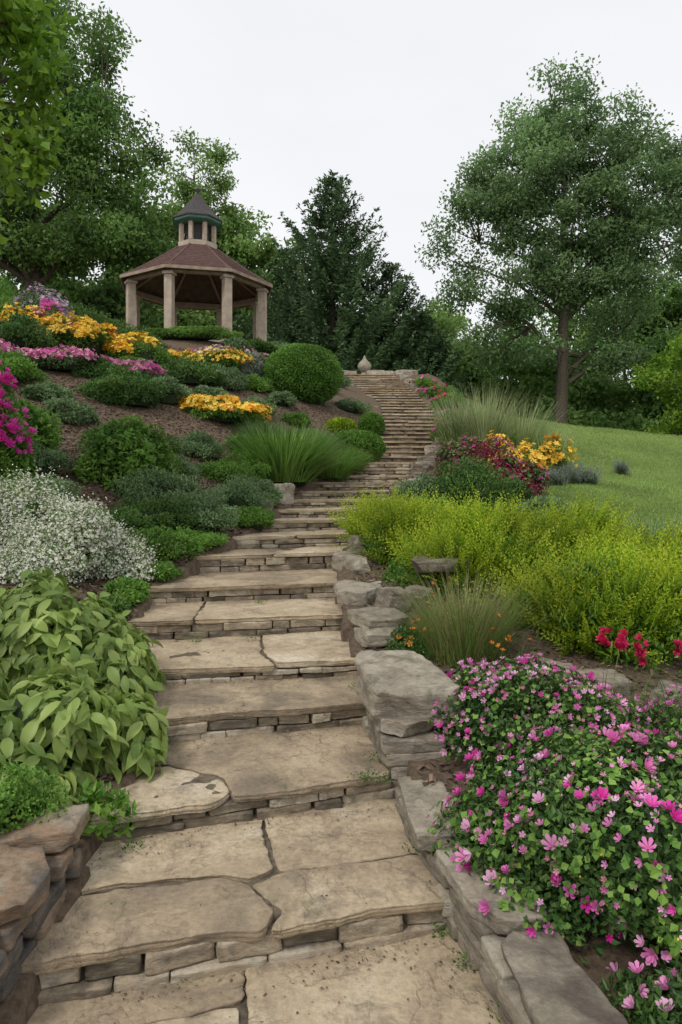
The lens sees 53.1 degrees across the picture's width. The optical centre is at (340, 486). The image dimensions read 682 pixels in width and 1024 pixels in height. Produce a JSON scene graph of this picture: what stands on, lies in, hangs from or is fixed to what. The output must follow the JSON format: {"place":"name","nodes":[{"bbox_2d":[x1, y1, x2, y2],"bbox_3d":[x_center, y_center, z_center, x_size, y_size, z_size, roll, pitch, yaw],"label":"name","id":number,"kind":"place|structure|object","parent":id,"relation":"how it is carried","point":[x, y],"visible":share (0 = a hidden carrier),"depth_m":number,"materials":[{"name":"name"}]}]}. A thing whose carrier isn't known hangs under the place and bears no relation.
{"place":"outdoors","nodes":[
{"label":"outdoors","id":0,"kind":"place"},
{"bbox_2d":[0,339,681,1023],"bbox_3d":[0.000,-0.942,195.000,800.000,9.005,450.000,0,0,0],"label":"ground","id":1,"kind":"structure","parent":0,"point":[20,1005],"depth_m":7.19,"materials":[{"name":"soil"}]},
{"bbox_2d":[0,359,37,480],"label":"flowering bush","id":2,"kind":"object","parent":1,"relation":"on","point":[7,403],"visible":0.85,"depth_m":8.70,"materials":[{"name":"pink plant"}]},
{"bbox_2d":[0,410,37,479],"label":"leafy shrub","id":3,"kind":"object","parent":1,"relation":"on","point":[14,420],"visible":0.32,"depth_m":8.82,"materials":[{"name":"green plant"}]},
{"bbox_2d":[0,348,49,383],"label":"garden shrub","id":4,"kind":"object","parent":1,"relation":"on","point":[19,366],"visible":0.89,"depth_m":13.35,"materials":[{"name":"green plant"}]},
{"bbox_2d":[0,312,58,351],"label":"garden shrub","id":5,"kind":"object","parent":1,"relation":"on","point":[19,330],"visible":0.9,"depth_m":15.29,"materials":[{"name":"green plant"}]},
{"bbox_2d":[13,397,63,451],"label":"leafy shrub","id":6,"kind":"object","parent":1,"relation":"on","point":[48,436],"visible":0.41,"depth_m":10.03,"materials":[{"name":"green plant"}]},
{"bbox_2d":[0,0,78,253],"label":"maple tree","id":7,"kind":"object","parent":1,"relation":"on","point":[23,30],"visible":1,"depth_m":6.84,"materials":[{"name":"green plant"}]},
{"bbox_2d":[0,473,84,512],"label":"groundcover plant","id":8,"kind":"object","parent":1,"relation":"on","point":[74,492],"visible":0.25,"depth_m":8.34,"materials":[{"name":"green plant"}]},
{"bbox_2d":[11,283,74,324],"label":"lilac bush","id":9,"kind":"object","parent":1,"relation":"on","point":[36,299],"visible":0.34,"depth_m":17.65,"materials":[{"name":"purple plant"}]},
{"bbox_2d":[0,804,89,1012],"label":"stone retaining wall","id":10,"kind":"structure","parent":1,"relation":"on","point":[40,864],"depth_m":2.69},
{"bbox_2d":[0,760,69,833],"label":"boxwood groundcover","id":11,"kind":"object","parent":10,"relation":"on","point":[16,806],"visible":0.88,"depth_m":3.02,"materials":[{"name":"green plant"}]},
{"bbox_2d":[19,381,75,400],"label":"garden shrub","id":12,"kind":"object","parent":1,"relation":"on","point":[46,390],"visible":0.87,"depth_m":12.75,"materials":[{"name":"green plant"}]},
{"bbox_2d":[29,441,75,478],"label":"groundcover plant","id":13,"kind":"object","parent":1,"relation":"on","point":[47,458],"visible":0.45,"depth_m":9.29,"materials":[{"name":"green plant"}]},
{"bbox_2d":[32,298,73,325],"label":"rose bush","id":14,"kind":"object","parent":1,"relation":"on","point":[46,306],"visible":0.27,"depth_m":17.19,"materials":[{"name":"pink plant"}]},
{"bbox_2d":[0,344,119,371],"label":"pink flower bed","id":15,"kind":"object","parent":1,"relation":"on","point":[64,359],"visible":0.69,"depth_m":14.53,"materials":[{"name":"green plant"}]},
{"bbox_2d":[41,395,99,424],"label":"garden shrub","id":16,"kind":"object","parent":1,"relation":"on","point":[69,410],"visible":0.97,"depth_m":11.97,"materials":[{"name":"green plant"}]},
{"bbox_2d":[30,311,118,355],"bbox_3d":[-6.743,-3.756,16.886,2.552,1.264,1.689,0,0,-21],"label":"yellow flower bed","id":17,"kind":"object","parent":1,"relation":"on","point":[86,333],"visible":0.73,"depth_m":16.60,"materials":[{"name":"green plant"}]},
{"bbox_2d":[0,460,159,587],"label":"white flowering bush","id":18,"kind":"object","parent":1,"relation":"on","point":[72,540],"visible":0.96,"depth_m":6.79,"materials":[{"name":"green plant"}]},
{"bbox_2d":[0,566,169,813],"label":"hydrangea bush","id":19,"kind":"object","parent":1,"relation":"on","point":[80,681],"visible":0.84,"depth_m":3.91,"materials":[{"name":"green plant"}]},
{"bbox_2d":[0,0,176,301],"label":"oak tree","id":20,"kind":"object","parent":1,"relation":"on","point":[34,246],"visible":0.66,"depth_m":29.38,"materials":[{"name":"green plant"}]},
{"bbox_2d":[71,356,124,378],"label":"garden shrub","id":21,"kind":"object","parent":1,"relation":"on","point":[97,369],"visible":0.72,"depth_m":14.68,"materials":[{"name":"green plant"}]},
{"bbox_2d":[65,301,130,332],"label":"garden shrub","id":22,"kind":"object","parent":1,"relation":"on","point":[94,315],"visible":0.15,"depth_m":18.81,"materials":[{"name":"green plant"}]},
{"bbox_2d":[75,778,136,839],"bbox_3d":[-1.163,1.570,3.348,0.339,0.286,0.351,0,0,0],"label":"leafy plant","id":23,"kind":"object","parent":1,"relation":"on","point":[93,798],"visible":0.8,"depth_m":3.33,"materials":[{"name":"green plant"}]},
{"bbox_2d":[87,595,132,618],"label":"groundcover plant","id":24,"kind":"object","parent":1,"relation":"on","point":[120,606],"visible":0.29,"depth_m":5.98,"materials":[{"name":"green plant"}]},
{"bbox_2d":[74,361,170,407],"bbox_3d":[-4.481,-2.064,14.029,1.990,1.024,1.543,0,0,0],"label":"garden shrub","id":25,"kind":"object","parent":1,"relation":"on","point":[133,389],"visible":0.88,"depth_m":13.62,"materials":[{"name":"green plant"}]},
{"bbox_2d":[66,414,184,494],"bbox_3d":[-3.126,-0.398,9.850,1.641,1.339,1.272,0,0,0],"label":"leafy shrub","id":26,"kind":"object","parent":1,"relation":"on","point":[118,449],"visible":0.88,"depth_m":9.55,"materials":[{"name":"green plant"}]},
{"bbox_2d":[102,576,151,605],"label":"groundcover plant","id":27,"kind":"object","parent":1,"relation":"on","point":[134,590],"visible":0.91,"depth_m":6.39,"materials":[{"name":"green plant"}]},
{"bbox_2d":[100,505,156,534],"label":"groundcover plant","id":28,"kind":"object","parent":1,"relation":"on","point":[129,517],"visible":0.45,"depth_m":8.00,"materials":[{"name":"green plant"}]},
{"bbox_2d":[108,358,169,378],"bbox_3d":[-4.966,-2.618,15.532,2.192,0.584,1.126,0,0,0],"label":"pink flower bed","id":29,"kind":"object","parent":1,"relation":"on","point":[151,368],"visible":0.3,"depth_m":15.26,"materials":[{"name":"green plant"}]},
{"bbox_2d":[101,330,186,369],"bbox_3d":[-5.212,-3.480,17.423,2.553,1.051,1.291,0,0,-15],"label":"yellow flower bed","id":30,"kind":"object","parent":1,"relation":"on","point":[145,349],"visible":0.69,"depth_m":17.11,"materials":[{"name":"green plant"}]},
{"bbox_2d":[110,493,197,531],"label":"groundcover plant","id":31,"kind":"object","parent":1,"relation":"on","point":[164,515],"visible":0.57,"depth_m":8.48,"materials":[{"name":"green plant"}]},
{"bbox_2d":[109,464,205,507],"bbox_3d":[-2.596,0.051,9.377,1.361,0.733,0.952,0,0,23],"label":"groundcover plant","id":32,"kind":"object","parent":1,"relation":"on","point":[148,485],"visible":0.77,"depth_m":9.23,"materials":[{"name":"green plant"}]},
{"bbox_2d":[143,558,182,582],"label":"groundcover plant","id":33,"kind":"object","parent":1,"relation":"on","point":[166,570],"visible":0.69,"depth_m":7.11,"materials":[{"name":"green plant"}]},
{"bbox_2d":[122,524,204,560],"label":"groundcover plant","id":34,"kind":"object","parent":1,"relation":"on","point":[174,545],"visible":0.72,"depth_m":7.64,"materials":[{"name":"green plant"}]},
{"bbox_2d":[150,374,195,404],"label":"garden shrub","id":35,"kind":"object","parent":1,"relation":"on","point":[176,389],"visible":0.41,"depth_m":14.67,"materials":[{"name":"green plant"}]},
{"bbox_2d":[165,453,202,478],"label":"groundcover plant","id":36,"kind":"object","parent":1,"relation":"on","point":[190,468],"visible":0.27,"depth_m":10.61,"materials":[{"name":"green plant"}]},
{"bbox_2d":[159,357,223,385],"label":"garden shrub","id":37,"kind":"object","parent":1,"relation":"on","point":[194,372],"visible":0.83,"depth_m":16.83,"materials":[{"name":"green plant"}]},
{"bbox_2d":[144,325,243,340],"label":"hedge","id":38,"kind":"object","parent":1,"relation":"on","point":[203,333],"visible":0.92,"depth_m":20.49,"materials":[{"name":"green plant"}]},
{"bbox_2d":[120,183,272,342],"bbox_3d":[-5.040,-7.195,24.000,5.451,6.950,5.451,0,0,33],"label":"gazebo","id":39,"kind":"object","parent":1,"relation":"on","point":[196,269],"visible":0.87,"depth_m":23.45,"materials":[{"name":"stone"}]},
{"bbox_2d":[159,488,241,531],"bbox_3d":[-1.987,0.323,9.080,1.286,0.604,1.095,0,0,41],"label":"groundcover plant","id":40,"kind":"object","parent":1,"relation":"on","point":[208,514],"visible":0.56,"depth_m":8.87,"materials":[{"name":"green plant"}]},
{"bbox_2d":[176,430,225,459],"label":"groundcover plant","id":41,"kind":"object","parent":1,"relation":"on","point":[195,444],"visible":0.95,"depth_m":12.07,"materials":[{"name":"green plant"}]},
{"bbox_2d":[152,126,250,252],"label":"tall thin tree","id":42,"kind":"object","parent":1,"relation":"on","point":[186,190],"visible":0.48,"depth_m":43.51,"materials":[{"name":"green plant"}]},
{"bbox_2d":[186,530,229,549],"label":"groundcover plant","id":43,"kind":"object","parent":1,"relation":"on","point":[205,539],"visible":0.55,"depth_m":8.26,"materials":[{"name":"green plant"}]},
{"bbox_2d":[176,345,254,369],"bbox_3d":[-3.688,-3.522,19.199,2.540,0.809,1.474,0,0,0],"label":"yellow flower bed","id":44,"kind":"object","parent":1,"relation":"on","point":[226,358],"visible":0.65,"depth_m":18.87,"materials":[{"name":"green plant"}]},
{"bbox_2d":[177,393,273,424],"bbox_3d":[-2.591,-1.701,14.934,2.273,0.740,1.496,0,0,0],"label":"yellow flower bed","id":45,"kind":"object","parent":1,"relation":"on","point":[221,408],"visible":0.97,"depth_m":14.61,"materials":[{"name":"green plant"}]},
{"bbox_2d":[207,363,248,390],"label":"garden shrub","id":46,"kind":"object","parent":1,"relation":"on","point":[233,379],"visible":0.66,"depth_m":17.53,"materials":[{"name":"green plant"}]},
{"bbox_2d":[195,449,271,484],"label":"groundcover plant","id":47,"kind":"object","parent":1,"relation":"on","point":[218,470],"visible":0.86,"depth_m":11.18,"materials":[{"name":"green plant"}]},
{"bbox_2d":[219,336,256,355],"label":"garden shrub","id":48,"kind":"object","parent":1,"relation":"on","point":[237,343],"visible":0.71,"depth_m":20.43,"materials":[{"name":"green plant"}]},
{"bbox_2d":[203,474,276,509],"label":"groundcover plant","id":49,"kind":"object","parent":1,"relation":"on","point":[238,492],"visible":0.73,"depth_m":10.01,"materials":[{"name":"green plant"}]},
{"bbox_2d":[239,350,263,377],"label":"garden shrub","id":50,"kind":"object","parent":1,"relation":"on","point":[255,367],"visible":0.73,"depth_m":19.33,"materials":[{"name":"plant"}]},
{"bbox_2d":[228,505,277,529],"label":"groundcover plant","id":51,"kind":"object","parent":1,"relation":"on","point":[256,518],"visible":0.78,"depth_m":9.54,"materials":[{"name":"green plant"}]},
{"bbox_2d":[226,414,289,439],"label":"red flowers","id":52,"kind":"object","parent":1,"relation":"on","point":[252,426],"depth_m":14.26,"materials":[{"name":"green plant"}]},
{"bbox_2d":[245,373,274,392],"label":"garden shrub","id":53,"kind":"object","parent":1,"relation":"on","point":[258,384],"visible":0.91,"depth_m":18.33,"materials":[{"name":"green plant"}]},
{"bbox_2d":[22,374,501,1023],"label":"stone staircase","id":54,"kind":"structure","parent":1,"relation":"on","point":[270,870],"depth_m":3.32,"materials":[{"name":"stone"}]},
{"bbox_2d":[113,597,501,1023],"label":"crevice weeds","id":55,"kind":"object","parent":54,"relation":"on","point":[373,779],"visible":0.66,"depth_m":3.28,"materials":[{"name":"green plant"}]},
{"bbox_2d":[244,476,283,504],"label":"groundcover plant","id":56,"kind":"object","parent":1,"relation":"on","point":[267,485],"visible":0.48,"depth_m":10.66,"materials":[{"name":"green plant"}]},
{"bbox_2d":[233,246,326,343],"bbox_3d":[-3.480,-8.530,40.357,7.690,11.042,7.764,0,0,40],"label":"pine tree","id":57,"kind":"object","parent":1,"relation":"on","point":[277,272],"visible":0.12,"depth_m":39.32,"materials":[{"name":"green plant"}]},
{"bbox_2d":[266,390,297,406],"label":"garden shrub","id":58,"kind":"object","parent":1,"relation":"on","point":[285,398],"visible":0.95,"depth_m":18.00,"materials":[{"name":"green plant"}]},
{"bbox_2d":[207,413,359,485],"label":"ornamental grass","id":59,"kind":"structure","parent":1,"relation":"on","point":[296,459],"depth_m":11.98,"materials":[{"name":"green plant"}]},
{"bbox_2d":[262,343,343,404],"bbox_3d":[-1.100,-3.197,19.586,2.435,1.889,2.244,0,0,0],"label":"boxwood shrub","id":60,"kind":"object","parent":1,"relation":"on","point":[312,373],"visible":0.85,"depth_m":18.87,"materials":[{"name":"green plant"}]},
{"bbox_2d":[232,169,446,378],"bbox_3d":[-0.460,-10.011,37.880,12.678,14.809,12.320,0,0,0],"label":"pine tree","id":61,"kind":"object","parent":1,"relation":"on","point":[335,272],"visible":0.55,"depth_m":36.21,"materials":[{"name":"green plant"}]},
{"bbox_2d":[0,166,681,434],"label":"distant tree line","id":62,"kind":"object","parent":1,"relation":"on","point":[589,404],"visible":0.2,"depth_m":41.68,"materials":[{"name":"green plant"}]},
{"bbox_2d":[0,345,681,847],"bbox_3d":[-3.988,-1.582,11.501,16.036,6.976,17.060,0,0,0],"label":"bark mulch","id":63,"kind":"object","parent":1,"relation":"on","point":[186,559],"visible":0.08,"depth_m":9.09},
{"bbox_2d":[0,302,46,321],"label":"yellow flower bed","id":64,"kind":"object","parent":63,"relation":"on","point":[10,308],"visible":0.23,"depth_m":16.83,"materials":[{"name":"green plant"}]},
{"bbox_2d":[325,417,357,433],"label":"boxwood shrub","id":65,"kind":"object","parent":1,"relation":"on","point":[345,423],"visible":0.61,"depth_m":17.89,"materials":[{"name":"plant"}]},
{"bbox_2d":[318,442,370,481],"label":"ornamental grass","id":66,"kind":"object","parent":1,"relation":"on","point":[342,472],"depth_m":13.84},
{"bbox_2d":[331,551,370,572],"bbox_3d":[0.128,0.900,7.867,0.296,0.258,0.967,0,0,-17],"label":"boulder","id":67,"kind":"object","parent":1,"relation":"on","point":[353,563],"visible":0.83,"depth_m":7.62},
{"bbox_2d":[330,397,372,413],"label":"garden shrub","id":68,"kind":"object","parent":1,"relation":"on","point":[355,406],"visible":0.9,"depth_m":20.26,"materials":[{"name":"green plant"}]},
{"bbox_2d":[333,578,381,606],"bbox_3d":[0.190,1.065,6.909,0.539,0.188,1.098,0,0,-6],"label":"boulder","id":69,"kind":"object","parent":1,"relation":"on","point":[352,592],"visible":0.79,"depth_m":6.49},
{"bbox_2d":[331,429,386,461],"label":"boxwood shrub","id":70,"kind":"object","parent":1,"relation":"on","point":[373,442],"visible":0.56,"depth_m":16.39,"materials":[{"name":"green plant"}]},
{"bbox_2d":[357,412,385,436],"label":"boxwood shrub","id":71,"kind":"object","parent":1,"relation":"on","point":[374,422],"visible":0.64,"depth_m":18.93,"materials":[{"name":"green plant"}]},
{"bbox_2d":[354,625,403,647],"bbox_3d":[0.308,1.199,5.622,0.389,0.172,0.456,0,0,-6],"label":"boulder","id":72,"kind":"object","parent":1,"relation":"on","point":[365,636],"visible":0.66,"depth_m":5.42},
{"bbox_2d":[347,607,408,628],"bbox_3d":[0.305,1.094,5.733,0.456,0.106,0.517,0,0,-11],"label":"boulder","id":73,"kind":"object","parent":72,"relation":"on","point":[364,616],"visible":0.88,"depth_m":5.62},
{"bbox_2d":[375,587,412,612],"bbox_3d":[0.505,1.032,6.258,0.298,0.221,0.303,0,0,-29],"label":"boulder","id":74,"kind":"object","parent":1,"relation":"on","point":[387,592],"visible":0.66,"depth_m":6.16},
{"bbox_2d":[328,260,470,397],"bbox_3d":[2.838,-7.923,38.851,9.265,9.946,9.253,0,0,-38],"label":"pine tree","id":75,"kind":"object","parent":1,"relation":"on","point":[405,304],"visible":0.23,"depth_m":37.73,"materials":[{"name":"green plant"}]},
{"bbox_2d":[382,554,424,587],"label":"groundcover plant","id":76,"kind":"object","parent":1,"relation":"on","point":[396,571],"visible":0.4,"depth_m":6.99,"materials":[{"name":"green plant"}]},
{"bbox_2d":[362,707,445,787],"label":"stone retaining wall","id":77,"kind":"structure","parent":1,"relation":"on","point":[399,743],"depth_m":3.87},
{"bbox_2d":[354,650,460,725],"bbox_3d":[0.397,1.270,4.373,0.569,0.265,0.912,0,0,-7],"label":"boulder","id":78,"kind":"object","parent":77,"relation":"on","point":[403,683],"visible":0.84,"depth_m":4.08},
{"bbox_2d":[385,623,435,657],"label":"groundcover plant","id":79,"kind":"object","parent":1,"relation":"on","point":[398,637],"visible":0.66,"depth_m":5.32,"materials":[{"name":"green plant"}]},
{"bbox_2d":[390,472,440,501],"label":"garden shrub","id":80,"kind":"object","parent":1,"relation":"on","point":[415,486],"visible":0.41,"depth_m":11.00,"materials":[{"name":"green plant"}]},
{"bbox_2d":[389,309,471,398],"bbox_3d":[4.383,-6.501,37.926,5.681,6.825,5.534,0,0,0],"label":"pine tree","id":81,"kind":"object","parent":1,"relation":"on","point":[425,332],"visible":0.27,"depth_m":37.40,"materials":[{"name":"green plant"}]},
{"bbox_2d":[412,554,475,572],"bbox_3d":[0.977,0.761,6.751,0.674,0.177,0.534,0,0,-11],"label":"boulder","id":82,"kind":"object","parent":1,"relation":"on","point":[420,564],"visible":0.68,"depth_m":6.49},
{"bbox_2d":[429,389,474,409],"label":"garden shrub","id":83,"kind":"object","parent":1,"relation":"on","point":[457,394],"visible":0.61,"depth_m":22.72,"materials":[{"name":"green plant"}]},
{"bbox_2d":[433,431,476,480],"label":"shrub","id":84,"kind":"object","parent":1,"relation":"on","point":[445,453],"visible":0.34,"depth_m":13.34,"materials":[{"name":"green plant"}]},
{"bbox_2d":[415,381,508,447],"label":"ornamental grass","id":85,"kind":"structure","parent":1,"relation":"on","point":[444,436],"depth_m":16.91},
{"bbox_2d":[423,455,514,514],"bbox_3d":[1.969,0.065,10.619,1.614,1.109,1.463,0,0,0],"label":"garden shrub","id":86,"kind":"object","parent":1,"relation":"on","point":[483,482],"visible":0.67,"depth_m":10.36,"materials":[{"name":"green plant"}]},
{"bbox_2d":[400,581,541,665],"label":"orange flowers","id":87,"kind":"object","parent":1,"relation":"on","point":[491,642],"visible":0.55,"depth_m":5.06,"materials":[{"name":"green plant"}]},
{"bbox_2d":[374,562,568,667],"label":"ornamental grass","id":88,"kind":"object","parent":1,"relation":"on","point":[465,631],"depth_m":5.08,"materials":[{"name":"green plant"}]},
{"bbox_2d":[446,434,520,479],"bbox_3d":[2.688,-0.335,12.888,1.445,1.338,1.246,0,0,0],"label":"barberry bush","id":89,"kind":"object","parent":1,"relation":"on","point":[488,450],"visible":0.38,"depth_m":12.75,"materials":[{"name":"red plant"}]},
{"bbox_2d":[423,376,557,456],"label":"ornamental grass","id":90,"kind":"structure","parent":1,"relation":"on","point":[473,429],"depth_m":16.08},
{"bbox_2d":[324,476,681,671],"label":"golden shrub","id":91,"kind":"object","parent":1,"relation":"on","point":[592,573],"visible":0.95,"depth_m":6.49,"materials":[{"name":"plant"}]},
{"bbox_2d":[395,776,627,1023],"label":"stone retaining wall","id":92,"kind":"structure","parent":1,"relation":"on","point":[541,977],"depth_m":2.53,"materials":[{"name":"stone"}]},
{"bbox_2d":[496,476,537,508],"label":"garden shrub","id":93,"kind":"object","parent":1,"relation":"on","point":[522,486],"visible":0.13,"depth_m":11.05,"materials":[{"name":"green plant"}]},
{"bbox_2d":[481,385,566,452],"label":"ornamental grass","id":94,"kind":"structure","parent":1,"relation":"on","point":[518,434],"depth_m":16.38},
{"bbox_2d":[494,456,553,495],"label":"barberry bush","id":95,"kind":"object","parent":1,"relation":"on","point":[525,474],"visible":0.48,"depth_m":12.62,"materials":[{"name":"red plant"}]},
{"bbox_2d":[518,438,556,472],"bbox_3d":[4.315,-0.545,15.143,1.042,1.089,1.013,0,0,0],"label":"yellow flower bed","id":96,"kind":"object","parent":1,"relation":"on","point":[545,451],"visible":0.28,"depth_m":15.06,"materials":[{"name":"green plant"}]},
{"bbox_2d":[509,494,581,520],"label":"garden shrub","id":97,"kind":"object","parent":1,"relation":"on","point":[543,500],"visible":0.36,"depth_m":10.56,"materials":[{"name":"green plant"}]},
{"bbox_2d":[414,51,681,423],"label":"oak tree","id":98,"kind":"object","parent":1,"relation":"on","point":[617,263],"visible":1,"depth_m":33.89,"materials":[{"name":"green plant"}]},
{"bbox_2d":[426,653,681,1023],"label":"azalea bush","id":99,"kind":"object","parent":1,"relation":"on","point":[573,811],"visible":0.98,"depth_m":2.94,"materials":[{"name":"green plant"}]},
{"bbox_2d":[541,432,578,468],"bbox_3d":[4.946,-0.626,15.602,0.945,1.291,0.860,0,0,0],"label":"yellow flower bed","id":100,"kind":"object","parent":1,"relation":"on","point":[554,442],"visible":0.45,"depth_m":15.48,"materials":[{"name":"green plant"}]},
{"bbox_2d":[548,460,585,484],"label":"lavender bush","id":101,"kind":"object","parent":1,"relation":"on","point":[574,479],"visible":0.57,"depth_m":14.42,"materials":[{"name":"plant"}]},
{"bbox_2d":[469,400,681,534],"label":"lawn grass","id":102,"kind":"structure","parent":1,"relation":"on","point":[670,502],"depth_m":15.86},
{"bbox_2d":[575,460,602,484],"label":"lavender bush","id":103,"kind":"object","parent":1,"relation":"on","point":[588,476],"visible":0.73,"depth_m":14.70,"materials":[{"name":"plant"}]},
{"bbox_2d":[576,668,631,695],"bbox_3d":[1.845,1.421,4.855,0.336,0.196,0.361,0,0,-5],"label":"boulder","id":104,"kind":"object","parent":1,"relation":"on","point":[619,679],"visible":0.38,"depth_m":4.75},
{"bbox_2d":[572,627,681,729],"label":"red flowers","id":105,"kind":"object","parent":1,"relation":"on","point":[603,640],"visible":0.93,"depth_m":3.97,"materials":[{"name":"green plant"}]},
{"bbox_2d":[622,328,681,435],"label":"young tree","id":106,"kind":"object","parent":1,"relation":"on","point":[650,379],"visible":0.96,"depth_m":26.59,"materials":[{"name":"green plant"}]},
{"bbox_2d":[649,680,681,709],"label":"boulder","id":107,"kind":"object","parent":1,"relation":"on","point":[653,695],"visible":0.48,"depth_m":4.66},
{"bbox_2d":[0,0,681,406],"label":"sky","id":108,"kind":"structure","parent":0,"point":[391,96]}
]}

